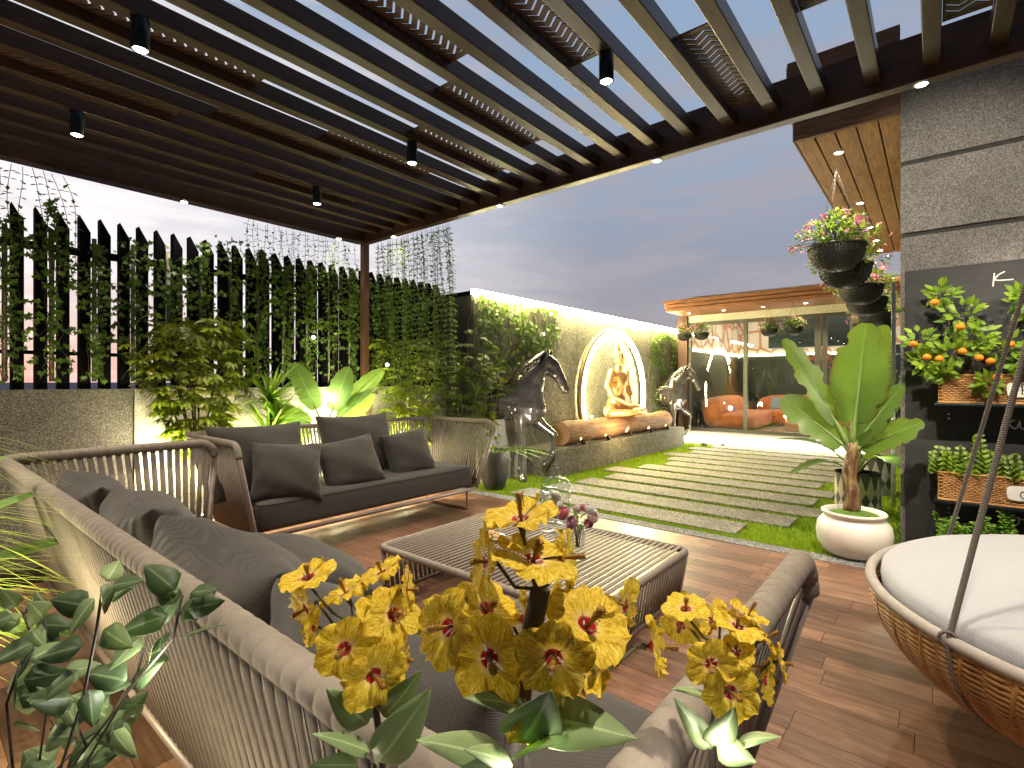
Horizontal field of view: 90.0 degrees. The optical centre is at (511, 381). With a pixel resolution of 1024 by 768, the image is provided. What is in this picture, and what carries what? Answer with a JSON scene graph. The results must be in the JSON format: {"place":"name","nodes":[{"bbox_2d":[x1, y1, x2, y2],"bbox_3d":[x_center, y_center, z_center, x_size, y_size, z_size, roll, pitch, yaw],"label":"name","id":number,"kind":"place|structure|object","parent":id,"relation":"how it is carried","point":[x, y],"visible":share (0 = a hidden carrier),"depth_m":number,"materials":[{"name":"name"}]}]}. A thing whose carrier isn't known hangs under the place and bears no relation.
{"place":"outdoors","nodes":[
{"label":"outdoors","id":0,"kind":"place"},
{"bbox_2d":[0,426,91,679],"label":"arching grass","id":1,"kind":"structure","parent":0,"point":[3,559],"depth_m":1.72,"materials":[{"name":"plant"}]},
{"bbox_2d":[0,382,317,389],"bbox_3d":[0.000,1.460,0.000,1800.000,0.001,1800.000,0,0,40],"label":"ground","id":2,"kind":"structure","parent":0,"point":[94,385],"depth_m":184.14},
{"bbox_2d":[0,479,473,590],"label":"planting bed","id":3,"kind":"object","parent":2,"relation":"on","point":[29,571],"visible":0.11,"depth_m":3.57,"materials":[{"name":"soil"}]},
{"bbox_2d":[117,313,264,514],"bbox_3d":[-2.829,0.348,4.595,1.109,1.865,0.807,0,0,-26],"label":"leafy shrub","id":4,"kind":"object","parent":3,"relation":"on","point":[195,349],"visible":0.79,"depth_m":4.47,"materials":[{"name":"green plant"}]},
{"bbox_2d":[231,364,315,434],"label":"spiky plant","id":5,"kind":"object","parent":3,"relation":"on","point":[270,396],"visible":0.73,"depth_m":5.08,"materials":[{"name":"green plant"}]},
{"bbox_2d":[265,362,384,443],"bbox_3d":[-1.948,0.548,5.521,1.274,1.505,0.475,0,0,-36],"label":"broad leaved plant","id":6,"kind":"object","parent":3,"relation":"on","point":[346,397],"visible":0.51,"depth_m":5.62,"materials":[{"name":"green plant"}]},
{"bbox_2d":[368,339,446,445],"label":"leafy shrub","id":7,"kind":"object","parent":3,"relation":"on","point":[400,411],"visible":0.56,"depth_m":6.27,"materials":[{"name":"green plant"}]},
{"bbox_2d":[433,330,498,463],"bbox_3d":[-0.610,0.297,7.004,0.816,1.968,0.995,0,0,40],"label":"leafy shrub","id":8,"kind":"object","parent":3,"relation":"on","point":[468,371],"visible":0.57,"depth_m":6.79,"materials":[{"name":"green plant"}]},
{"bbox_2d":[0,0,1023,414],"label":"pergola","id":9,"kind":"object","parent":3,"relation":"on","point":[168,136],"visible":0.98,"depth_m":3.12,"materials":[{"name":"brown wood"}]},
{"bbox_2d":[69,109,84,137],"bbox_3d":[-2.767,-1.638,3.256,0.076,0.154,0.076,0,0,40],"label":"cylinder lamp","id":10,"kind":"object","parent":9,"relation":"attached to","point":[77,123],"visible":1,"depth_m":3.23,"materials":[{"name":"black metal"}]},
{"bbox_2d":[130,14,149,54],"bbox_3d":[-1.757,-1.638,2.421,0.076,0.154,0.076,0,0,40],"label":"cylinder lamp","id":11,"kind":"object","parent":9,"relation":"attached to","point":[139,34],"visible":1,"depth_m":2.39,"materials":[{"name":"black metal"}]},
{"bbox_2d":[599,49,613,85],"bbox_3d":[0.493,-1.638,2.675,0.076,0.154,0.076,0,0,40],"label":"cylinder lamp","id":12,"kind":"object","parent":9,"relation":"attached to","point":[606,67],"visible":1,"depth_m":2.65,"materials":[{"name":"black metal"}]},
{"bbox_2d":[865,282,1023,747],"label":"hanging daybed","id":13,"kind":"object","parent":9,"relation":"hanging from","point":[985,688],"visible":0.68,"depth_m":1.63,"materials":[{"name":"wicker"}]},
{"bbox_2d":[880,534,1023,669],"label":"daybed cushion","id":14,"kind":"object","parent":13,"relation":"on","point":[921,577],"visible":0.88,"depth_m":1.85,"materials":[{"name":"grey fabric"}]},
{"bbox_2d":[454,487,866,568],"bbox_3d":[2.363,1.423,4.151,8.050,0.054,0.170,0,0,40],"label":"gravel border","id":15,"kind":"object","parent":2,"relation":"on","point":[813,555],"visible":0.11,"depth_m":4.61,"materials":[{"name":"gravel"}]},
{"bbox_2d":[0,0,991,382],"label":"sky","id":16,"kind":"structure","parent":0,"point":[722,218],"materials":[{"name":"blue"}]},
{"bbox_2d":[0,496,1021,767],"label":"deck base","id":17,"kind":"object","parent":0,"point":[668,664],"depth_m":2.42,"materials":[{"name":"wood"}]},
{"bbox_2d":[0,490,1023,767],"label":"deck","id":18,"kind":"structure","parent":17,"relation":"on","point":[808,692],"depth_m":2.45,"materials":[{"name":"brown wood"}]},
{"bbox_2d":[0,456,68,636],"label":"broad leaved plant","id":19,"kind":"object","parent":18,"relation":"on","point":[42,544],"visible":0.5,"depth_m":2.18,"materials":[{"name":"green plant"}]},
{"bbox_2d":[0,560,227,767],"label":"leafy bush","id":20,"kind":"object","parent":18,"relation":"on","point":[41,681],"visible":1,"depth_m":0.67,"materials":[{"name":"green plant"}]},
{"bbox_2d":[185,416,495,533],"bbox_3d":[-1.476,0.913,5.011,1.105,0.974,2.768,0,0,40],"label":"rope sofa","id":21,"kind":"object","parent":18,"relation":"on","point":[237,509],"visible":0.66,"depth_m":4.52,"materials":[{"name":"beige fabric"}]},
{"bbox_2d":[204,421,300,504],"bbox_3d":[-2.125,0.659,4.328,0.275,0.620,0.800,-20,-13,38],"label":"cushion","id":22,"kind":"object","parent":21,"relation":"on","point":[282,434],"visible":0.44,"depth_m":4.19,"materials":[{"name":"grey fabric"}]},
{"bbox_2d":[250,443,322,502],"bbox_3d":[-1.841,0.738,4.187,0.550,0.490,0.255,4,-26,-31],"label":"cushion","id":23,"kind":"object","parent":21,"relation":"on","point":[285,470],"visible":0.91,"depth_m":4.09,"materials":[{"name":"grey fabric"}]},
{"bbox_2d":[315,412,389,469],"bbox_3d":[-1.554,0.641,5.153,0.280,0.640,0.820,-20,-13,38],"label":"cushion","id":24,"kind":"object","parent":21,"relation":"on","point":[337,429],"visible":0.52,"depth_m":5.08,"materials":[{"name":"grey fabric"}]},
{"bbox_2d":[320,433,385,485],"bbox_3d":[-1.475,0.742,4.671,0.570,0.480,0.254,-10,-19,-43],"label":"cushion","id":25,"kind":"object","parent":21,"relation":"on","point":[355,460],"visible":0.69,"depth_m":4.57,"materials":[{"name":"grey fabric"}]},
{"bbox_2d":[379,427,435,472],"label":"cushion","id":26,"kind":"object","parent":21,"relation":"on","point":[408,451],"visible":0.83,"depth_m":5.18,"materials":[{"name":"grey fabric"}]},
{"bbox_2d":[278,555,431,767],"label":"hibiscus plant","id":27,"kind":"object","parent":18,"relation":"on","point":[386,628],"visible":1,"depth_m":0.51,"materials":[{"name":"yellow plant"}]},
{"bbox_2d":[0,439,819,767],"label":"rope sofa","id":28,"kind":"object","parent":18,"relation":"on","point":[216,697],"visible":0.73,"depth_m":1.24,"materials":[{"name":"beige fabric"}]},
{"bbox_2d":[55,470,125,514],"bbox_3d":[-2.288,0.761,2.850,0.800,0.500,0.359,0,20,40],"label":"cushion","id":29,"kind":"object","parent":28,"relation":"on","point":[90,490],"visible":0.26,"depth_m":2.70,"materials":[{"name":"grey fabric"}]},
{"bbox_2d":[99,488,195,547],"bbox_3d":[-1.621,0.757,2.339,0.860,0.520,0.399,-4,17,45],"label":"cushion","id":30,"kind":"object","parent":28,"relation":"on","point":[136,514],"visible":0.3,"depth_m":2.15,"materials":[{"name":"grey fabric"}]},
{"bbox_2d":[150,515,306,689],"bbox_3d":[-0.942,0.766,1.781,0.860,0.520,0.398,2,21,37],"label":"cushion","id":31,"kind":"object","parent":28,"relation":"on","point":[244,570],"visible":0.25,"depth_m":1.63,"materials":[{"name":"grey fabric"}]},
{"bbox_2d":[253,532,382,595],"bbox_3d":[-0.955,0.868,2.375,0.560,0.259,0.720,31,-20,-38],"label":"cushion","id":32,"kind":"object","parent":28,"relation":"on","point":[303,548],"visible":0.31,"depth_m":2.27,"materials":[{"name":"grey fabric"}]},
{"bbox_2d":[270,578,530,767],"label":"cushion","id":33,"kind":"object","parent":28,"relation":"on","point":[450,708],"visible":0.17,"depth_m":0.98,"materials":[{"name":"grey fabric"}]},
{"bbox_2d":[380,513,688,637],"bbox_3d":[0.131,1.235,3.347,1.639,0.329,1.269,0,0,40],"label":"coffee table","id":34,"kind":"object","parent":18,"relation":"on","point":[421,548],"visible":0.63,"depth_m":3.21,"materials":[{"name":"beige wicker"}]},
{"bbox_2d":[558,503,598,550],"bbox_3d":[0.394,0.900,3.063,0.242,0.338,0.197,0,0,40],"label":"rose vase","id":35,"kind":"object","parent":34,"relation":"on","point":[590,520],"visible":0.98,"depth_m":3.03,"materials":[{"name":"clear glass"}]},
{"bbox_2d":[416,491,679,767],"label":"hibiscus plant","id":36,"kind":"object","parent":18,"relation":"on","point":[561,713],"visible":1,"depth_m":0.40,"materials":[{"name":"yellow plant"}]},
{"bbox_2d":[659,590,793,767],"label":"hibiscus plant","id":37,"kind":"object","parent":18,"relation":"on","point":[729,672],"visible":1,"depth_m":0.54,"materials":[{"name":"yellow plant"}]},
{"bbox_2d":[472,442,901,561],"bbox_3d":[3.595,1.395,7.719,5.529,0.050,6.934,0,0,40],"label":"grass","id":38,"kind":"structure","parent":0,"point":[755,535],"depth_m":6.17,"materials":[{"name":"plant"}]},
{"bbox_2d":[0,386,445,550],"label":"wall","id":39,"kind":"structure","parent":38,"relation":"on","point":[86,418],"depth_m":4.31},
{"bbox_2d":[0,202,440,389],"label":"slat fence","id":40,"kind":"object","parent":39,"relation":"on","point":[104,239],"visible":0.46,"depth_m":4.82,"materials":[{"name":"wood"}]},
{"bbox_2d":[0,213,47,383],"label":"ivy plant","id":41,"kind":"object","parent":40,"relation":"attached to","point":[6,324],"visible":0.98,"depth_m":3.93,"materials":[{"name":"green plant"}]},
{"bbox_2d":[14,198,78,382],"bbox_3d":[-3.723,-0.728,4.089,0.184,1.505,0.387,0,0,40],"label":"ivy plant","id":42,"kind":"object","parent":40,"relation":"attached to","point":[55,325],"visible":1,"depth_m":4.09,"materials":[{"name":"green plant"}]},
{"bbox_2d":[64,238,130,384],"bbox_3d":[-3.521,-0.594,4.342,0.173,1.253,0.460,0,0,40],"label":"ivy plant","id":43,"kind":"object","parent":40,"relation":"attached to","point":[97,266],"visible":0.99,"depth_m":4.31,"materials":[{"name":"green plant"}]},
{"bbox_2d":[103,237,170,381],"bbox_3d":[-3.340,-0.631,4.558,0.176,1.293,0.518,0,0,40],"label":"ivy plant","id":44,"kind":"object","parent":40,"relation":"attached to","point":[133,282],"visible":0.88,"depth_m":4.53,"materials":[{"name":"green plant"}]},
{"bbox_2d":[142,251,201,383],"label":"ivy plant","id":45,"kind":"object","parent":40,"relation":"attached to","point":[167,296],"visible":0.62,"depth_m":4.74,"materials":[{"name":"green plant"}]},
{"bbox_2d":[178,242,228,380],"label":"ivy plant","id":46,"kind":"object","parent":40,"relation":"attached to","point":[203,273],"visible":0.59,"depth_m":4.95,"materials":[{"name":"green plant"}]},
{"bbox_2d":[213,235,259,381],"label":"ivy plant","id":47,"kind":"object","parent":40,"relation":"attached to","point":[234,301],"visible":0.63,"depth_m":5.16,"materials":[{"name":"green plant"}]},
{"bbox_2d":[233,248,289,382],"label":"ivy plant","id":48,"kind":"object","parent":40,"relation":"attached to","point":[260,328],"visible":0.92,"depth_m":5.37,"materials":[{"name":"green plant"}]},
{"bbox_2d":[267,264,306,381],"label":"ivy plant","id":49,"kind":"object","parent":40,"relation":"attached to","point":[285,346],"visible":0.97,"depth_m":5.58,"materials":[{"name":"green plant"}]},
{"bbox_2d":[292,263,330,379],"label":"ivy plant","id":50,"kind":"object","parent":40,"relation":"attached to","point":[311,306],"visible":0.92,"depth_m":5.79,"materials":[{"name":"green plant"}]},
{"bbox_2d":[313,261,350,380],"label":"ivy plant","id":51,"kind":"object","parent":40,"relation":"attached to","point":[334,336],"visible":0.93,"depth_m":6.02,"materials":[{"name":"green plant"}]},
{"bbox_2d":[337,267,359,381],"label":"ivy plant","id":52,"kind":"object","parent":40,"relation":"attached to","point":[348,321],"visible":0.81,"depth_m":6.21,"materials":[{"name":"green plant"}]},
{"bbox_2d":[358,278,387,370],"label":"ivy plant","id":53,"kind":"object","parent":40,"relation":"attached to","point":[373,306],"visible":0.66,"depth_m":6.42,"materials":[{"name":"green plant"}]},
{"bbox_2d":[376,288,403,381],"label":"ivy plant","id":54,"kind":"object","parent":40,"relation":"attached to","point":[384,296],"visible":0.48,"depth_m":6.63,"materials":[{"name":"green plant"}]},
{"bbox_2d":[393,286,420,378],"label":"ivy plant","id":55,"kind":"object","parent":40,"relation":"attached to","point":[406,303],"visible":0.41,"depth_m":6.86,"materials":[{"name":"green plant"}]},
{"bbox_2d":[479,448,509,491],"bbox_3d":[-0.231,1.150,6.655,0.410,0.520,0.410,0,0,40],"label":"urn","id":56,"kind":"object","parent":38,"relation":"on","point":[495,473],"visible":0.76,"depth_m":6.50,"materials":[{"name":"stone"}]},
{"bbox_2d":[473,360,507,447],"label":"leafy shrub","id":57,"kind":"object","parent":56,"relation":"in","point":[491,416],"visible":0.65,"depth_m":7.03,"materials":[{"name":"green plant"}]},
{"bbox_2d":[476,419,526,483],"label":"stone blocks","id":58,"kind":"structure","parent":38,"relation":"on","point":[505,430],"depth_m":7.41,"materials":[{"name":"stone"}]},
{"bbox_2d":[486,349,569,482],"bbox_3d":[0.030,0.480,7.362,1.614,1.906,0.530,0,0,18],"label":"horse statue","id":59,"kind":"object","parent":38,"relation":"on","point":[521,406],"visible":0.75,"depth_m":7.13,"materials":[{"name":"silver metal"}]},
{"bbox_2d":[441,289,677,481],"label":"feature wall","id":60,"kind":"structure","parent":38,"relation":"on","point":[580,331],"depth_m":8.78,"materials":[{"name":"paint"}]},
{"bbox_2d":[467,294,561,399],"bbox_3d":[0.121,-0.462,7.745,0.149,1.535,2.216,0,0,39],"label":"wall creeper","id":61,"kind":"object","parent":60,"relation":"attached to","point":[537,309],"depth_m":7.62,"materials":[{"name":"green plant"}]},
{"bbox_2d":[649,329,677,412],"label":"wall creeper","id":62,"kind":"object","parent":60,"relation":"attached to","point":[662,347],"depth_m":11.78,"materials":[{"name":"green plant"}]},
{"bbox_2d":[525,426,683,478],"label":"stone platform","id":63,"kind":"structure","parent":38,"relation":"on","point":[579,457],"depth_m":8.38,"materials":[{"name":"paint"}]},
{"bbox_2d":[577,328,644,419],"bbox_3d":[1.991,0.002,9.916,0.127,2.063,2.600,0,0,40],"label":"light ring","id":64,"kind":"object","parent":63,"relation":"on","point":[598,338],"visible":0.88,"depth_m":9.26,"materials":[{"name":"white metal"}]},
{"bbox_2d":[552,410,671,444],"bbox_3d":[1.997,0.815,9.470,0.414,0.394,3.918,0,0,40],"label":"log","id":65,"kind":"object","parent":63,"relation":"on","point":[569,432],"visible":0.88,"depth_m":8.78,"materials":[{"name":"brown wood"}]},
{"bbox_2d":[603,340,646,417],"bbox_3d":[2.029,-0.073,9.402,1.204,1.455,0.662,0,0,-42],"label":"seated statue","id":66,"kind":"object","parent":65,"relation":"on","point":[617,383],"visible":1,"depth_m":9.33,"materials":[{"name":"metal"}]},
{"bbox_2d":[509,487,747,535],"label":"paving slab","id":67,"kind":"structure","parent":38,"relation":"on","point":[712,524],"depth_m":5.37,"materials":[{"name":"stone"}]},
{"bbox_2d":[545,482,797,528],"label":"paving slab","id":68,"kind":"structure","parent":38,"relation":"on","point":[782,521],"depth_m":5.72,"materials":[{"name":"stone"}]},
{"bbox_2d":[654,363,700,435],"bbox_3d":[3.564,0.507,11.719,1.441,1.850,0.461,0,0,15],"label":"horse statue","id":69,"kind":"object","parent":38,"relation":"on","point":[671,395],"visible":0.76,"depth_m":11.53,"materials":[{"name":"silver metal"}]},
{"bbox_2d":[575,478,822,519],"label":"paving slab","id":70,"kind":"structure","parent":38,"relation":"on","point":[779,508],"depth_m":6.06,"materials":[{"name":"stone"}]},
{"bbox_2d":[603,473,818,507],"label":"paving slab","id":71,"kind":"structure","parent":38,"relation":"on","point":[768,496],"depth_m":6.54,"materials":[{"name":"stone"}]},
{"bbox_2d":[604,466,833,499],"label":"paving slab","id":72,"kind":"structure","parent":38,"relation":"on","point":[804,492],"depth_m":7.02,"materials":[{"name":"stone"}]},
{"bbox_2d":[637,464,823,489],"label":"paving slab","id":73,"kind":"structure","parent":38,"relation":"on","point":[771,480],"depth_m":7.46,"materials":[{"name":"stone"}]},
{"bbox_2d":[663,461,833,484],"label":"paving slab","id":74,"kind":"structure","parent":38,"relation":"on","point":[801,477],"depth_m":7.79,"materials":[{"name":"stone"}]},
{"bbox_2d":[666,457,833,476],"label":"paving slab","id":75,"kind":"structure","parent":38,"relation":"on","point":[761,467],"depth_m":8.34,"materials":[{"name":"stone"}]},
{"bbox_2d":[663,452,841,471],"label":"paving slab","id":76,"kind":"structure","parent":38,"relation":"on","point":[783,464],"depth_m":8.86,"materials":[{"name":"stone"}]},
{"bbox_2d":[688,450,842,466],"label":"paving slab","id":77,"kind":"structure","parent":38,"relation":"on","point":[778,459],"depth_m":9.33,"materials":[{"name":"stone"}]},
{"bbox_2d":[687,447,844,462],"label":"paving slab","id":78,"kind":"structure","parent":38,"relation":"on","point":[766,454],"depth_m":9.74,"materials":[{"name":"stone"}]},
{"bbox_2d":[709,445,845,458],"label":"paving slab","id":79,"kind":"structure","parent":38,"relation":"on","point":[780,451],"depth_m":10.13,"materials":[{"name":"stone"}]},
{"bbox_2d":[816,504,894,561],"bbox_3d":[2.762,1.220,4.139,0.530,0.360,0.530,0,0,40],"label":"plant pot","id":80,"kind":"object","parent":38,"relation":"on","point":[864,534],"visible":0.91,"depth_m":3.96,"materials":[{"name":"beige ceramic"}]},
{"bbox_2d":[834,468,881,510],"bbox_3d":[3.794,1.196,5.622,0.438,0.408,0.438,0,0,40],"label":"patterned pot","id":81,"kind":"object","parent":38,"relation":"on","point":[869,483],"visible":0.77,"depth_m":5.43,"materials":[{"name":"ceramic"}]},
{"bbox_2d":[779,437,900,474],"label":"broad leaved plant","id":82,"kind":"object","parent":81,"relation":"in","point":[894,459],"visible":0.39,"depth_m":5.62,"materials":[{"name":"green plant"}]},
{"bbox_2d":[860,454,890,494],"bbox_3d":[4.590,1.176,6.521,0.468,0.448,0.468,0,0,40],"label":"patterned pot","id":83,"kind":"object","parent":38,"relation":"on","point":[880,465],"visible":0.24,"depth_m":6.30,"materials":[{"name":"ceramic"}]},
{"bbox_2d":[843,325,900,454],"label":"broad leaved plant","id":84,"kind":"object","parent":83,"relation":"in","point":[885,340],"visible":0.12,"depth_m":6.20,"materials":[{"name":"green plant"}]},
{"bbox_2d":[891,282,895,505],"bbox_3d":[4.302,0.140,5.773,0.040,2.520,0.040,0,0,40],"label":"metal post","id":85,"kind":"object","parent":38,"relation":"on","point":[893,374],"visible":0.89,"depth_m":5.76,"materials":[{"name":"metal"}]},
{"bbox_2d":[901,57,1023,542],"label":"concrete wall","id":86,"kind":"structure","parent":38,"relation":"on","point":[962,169],"depth_m":3.98,"materials":[{"name":"concrete"}]},
{"bbox_2d":[786,24,900,255],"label":"canopy roof","id":87,"kind":"structure","parent":86,"relation":"attached to","point":[865,137],"depth_m":5.01,"materials":[{"name":"brown wood"}]},
{"bbox_2d":[786,169,892,272],"bbox_3d":[3.234,-1.611,5.106,0.894,1.025,0.911,0,0,40],"label":"hanging basket","id":88,"kind":"object","parent":87,"relation":"hanging from","point":[843,252],"visible":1,"depth_m":4.97,"materials":[{"name":"black wicker"}]},
{"bbox_2d":[805,195,893,288],"bbox_3d":[3.669,-1.530,5.610,0.834,1.025,0.822,0,0,-23],"label":"hanging basket","id":89,"kind":"object","parent":87,"relation":"hanging from","point":[859,273],"visible":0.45,"depth_m":5.46,"materials":[{"name":"plastic"}]},
{"bbox_2d":[820,228,900,304],"bbox_3d":[4.642,-1.530,6.808,0.911,1.025,0.894,0,0,4],"label":"hanging basket","id":90,"kind":"object","parent":87,"relation":"hanging from","point":[869,292],"visible":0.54,"depth_m":6.65,"materials":[{"name":"plastic"}]},
{"bbox_2d":[832,255,897,315],"bbox_3d":[5.074,-1.450,7.362,0.834,1.025,0.822,0,0,31],"label":"hanging basket","id":91,"kind":"object","parent":87,"relation":"hanging from","point":[877,306],"visible":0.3,"depth_m":7.19,"materials":[{"name":"plastic"}]},
{"bbox_2d":[843,265,901,325],"bbox_3d":[6.035,-1.431,8.504,0.894,1.025,0.911,0,0,-33],"label":"hanging basket","id":92,"kind":"object","parent":87,"relation":"hanging from","point":[883,317],"visible":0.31,"depth_m":8.32,"materials":[{"name":"plastic"}]},
{"bbox_2d":[905,259,1023,541],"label":"chalkboard","id":93,"kind":"object","parent":86,"relation":"attached to","point":[985,282],"visible":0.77,"depth_m":4.01,"materials":[{"name":"paint"}]},
{"bbox_2d":[935,402,1023,419],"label":"wall shelf","id":94,"kind":"object","parent":93,"relation":"attached to","point":[948,405],"depth_m":3.80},
{"bbox_2d":[937,374,1023,404],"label":"wicker planter","id":95,"kind":"object","parent":94,"relation":"on","point":[957,391],"visible":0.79,"depth_m":3.79,"materials":[{"name":"brown wicker"}]},
{"bbox_2d":[897,277,1023,398],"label":"kumquat bush","id":96,"kind":"object","parent":95,"relation":"in","point":[935,371],"visible":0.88,"depth_m":3.82,"materials":[{"name":"green plant"}]},
{"bbox_2d":[935,495,1023,513],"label":"wall shelf","id":97,"kind":"object","parent":86,"relation":"attached to","point":[949,503],"depth_m":3.78,"materials":[{"name":"metal"}]},
{"bbox_2d":[937,470,1023,508],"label":"wicker planter","id":98,"kind":"object","parent":97,"relation":"on","point":[1007,493],"visible":0.88,"depth_m":3.75,"materials":[{"name":"brown wicker"}]},
{"bbox_2d":[927,434,1023,484],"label":"herb plant","id":99,"kind":"object","parent":98,"relation":"in","point":[1010,466],"visible":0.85,"depth_m":3.80,"materials":[{"name":"green plant"}]},
{"bbox_3d":[3.635,1.299,3.695,0.809,0.197,0.183,0,0,40],"label":"wicker planter","id":100,"kind":"object","parent":38,"relation":"on","visible":0},
{"bbox_2d":[932,510,1019,535],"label":"herb plant","id":101,"kind":"object","parent":100,"relation":"in","point":[943,526],"visible":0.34,"depth_m":3.78,"materials":[{"name":"green plant"}]},
{"bbox_2d":[663,275,901,455],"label":"pavilion","id":102,"kind":"structure","parent":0,"point":[752,381],"depth_m":11.72,"materials":[{"name":"brown wood"}]},
{"bbox_2d":[702,395,771,428],"bbox_3d":[5.670,0.748,12.830,1.190,0.801,2.300,0,0,40],"label":"lounge sofa","id":103,"kind":"object","parent":102,"relation":"on","point":[718,411],"visible":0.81,"depth_m":12.16,"materials":[{"name":"orange fabric"}]},
{"bbox_2d":[782,305,808,334],"bbox_3d":[5.489,-1.218,9.979,0.509,0.635,0.517,0,0,17],"label":"hanging basket","id":104,"kind":"object","parent":102,"relation":"hanging from","point":[796,328],"visible":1,"depth_m":9.90,"materials":[{"name":"green plant"}]},
{"bbox_2d":[757,395,850,428],"bbox_3d":[7.871,0.748,12.965,3.200,0.801,1.196,0,0,40],"label":"lounge sofa","id":105,"kind":"object","parent":102,"relation":"on","point":[778,417],"visible":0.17,"depth_m":13.29,"materials":[{"name":"orange fabric"}]},
{"bbox_2d":[768,315,852,348],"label":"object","id":106,"kind":"object","parent":102,"relation":"hanging from","point":[839,328],"visible":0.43,"depth_m":12.49,"materials":[{"name":"glass"}]},
{"bbox_2d":[779,323,924,511],"bbox_3d":[2.809,0.299,4.282,1.004,1.541,0.390,0,0,40],"label":"banana plant","id":107,"kind":"object","parent":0,"point":[861,396],"visible":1,"depth_m":4.15,"materials":[{"name":"green plant"}]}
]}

